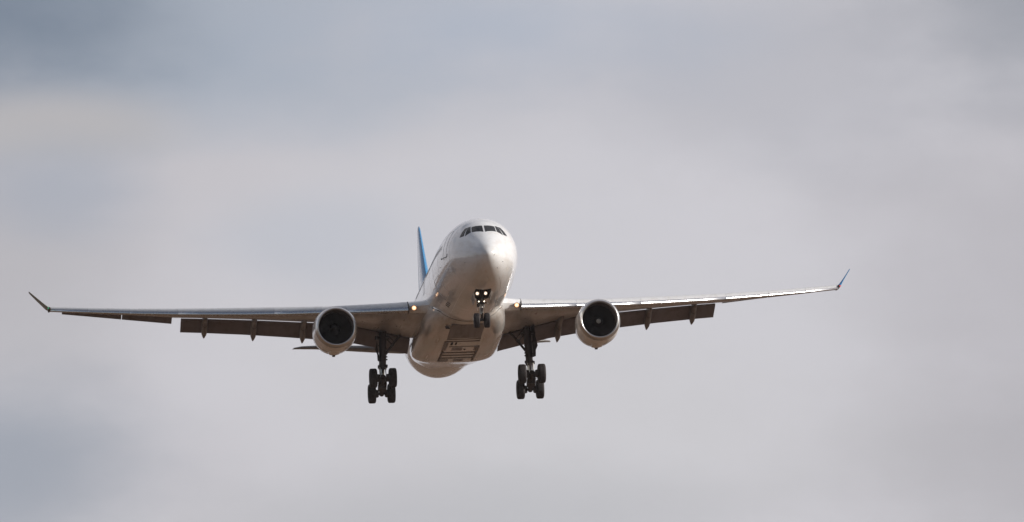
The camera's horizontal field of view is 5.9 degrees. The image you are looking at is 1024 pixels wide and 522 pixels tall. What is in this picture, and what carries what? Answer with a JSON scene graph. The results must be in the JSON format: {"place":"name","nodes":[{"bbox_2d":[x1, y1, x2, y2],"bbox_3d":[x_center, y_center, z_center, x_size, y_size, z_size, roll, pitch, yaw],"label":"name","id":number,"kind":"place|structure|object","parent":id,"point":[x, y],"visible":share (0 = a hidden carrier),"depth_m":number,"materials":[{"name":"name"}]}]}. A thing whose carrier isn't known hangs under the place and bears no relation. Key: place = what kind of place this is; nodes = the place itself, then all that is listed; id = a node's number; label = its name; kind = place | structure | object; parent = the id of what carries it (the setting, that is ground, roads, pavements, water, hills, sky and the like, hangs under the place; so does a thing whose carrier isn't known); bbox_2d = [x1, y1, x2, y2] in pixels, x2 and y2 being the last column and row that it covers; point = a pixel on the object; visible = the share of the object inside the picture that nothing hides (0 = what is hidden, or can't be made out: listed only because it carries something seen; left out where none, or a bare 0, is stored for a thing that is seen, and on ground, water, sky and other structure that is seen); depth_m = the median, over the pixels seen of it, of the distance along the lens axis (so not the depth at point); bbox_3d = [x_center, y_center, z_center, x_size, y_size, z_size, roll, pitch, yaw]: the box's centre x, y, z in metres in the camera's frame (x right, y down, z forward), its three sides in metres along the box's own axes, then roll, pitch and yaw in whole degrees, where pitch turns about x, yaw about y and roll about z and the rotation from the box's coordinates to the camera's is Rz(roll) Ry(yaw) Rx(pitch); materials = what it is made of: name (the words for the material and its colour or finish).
{"place":"outdoors","nodes":[
{"label":"outdoors","id":0,"kind":"place"},
{"bbox_2d":[29,218,849,403],"bbox_3d":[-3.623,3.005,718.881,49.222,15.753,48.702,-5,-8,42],"label":"airliner","id":1,"kind":"object","parent":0,"point":[460,312],"visible":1,"depth_m":708.23,"materials":[{"name":"white paint"}]},
{"bbox_2d":[0,0,1023,521],"label":"sky","id":2,"kind":"structure","parent":0,"point":[155,154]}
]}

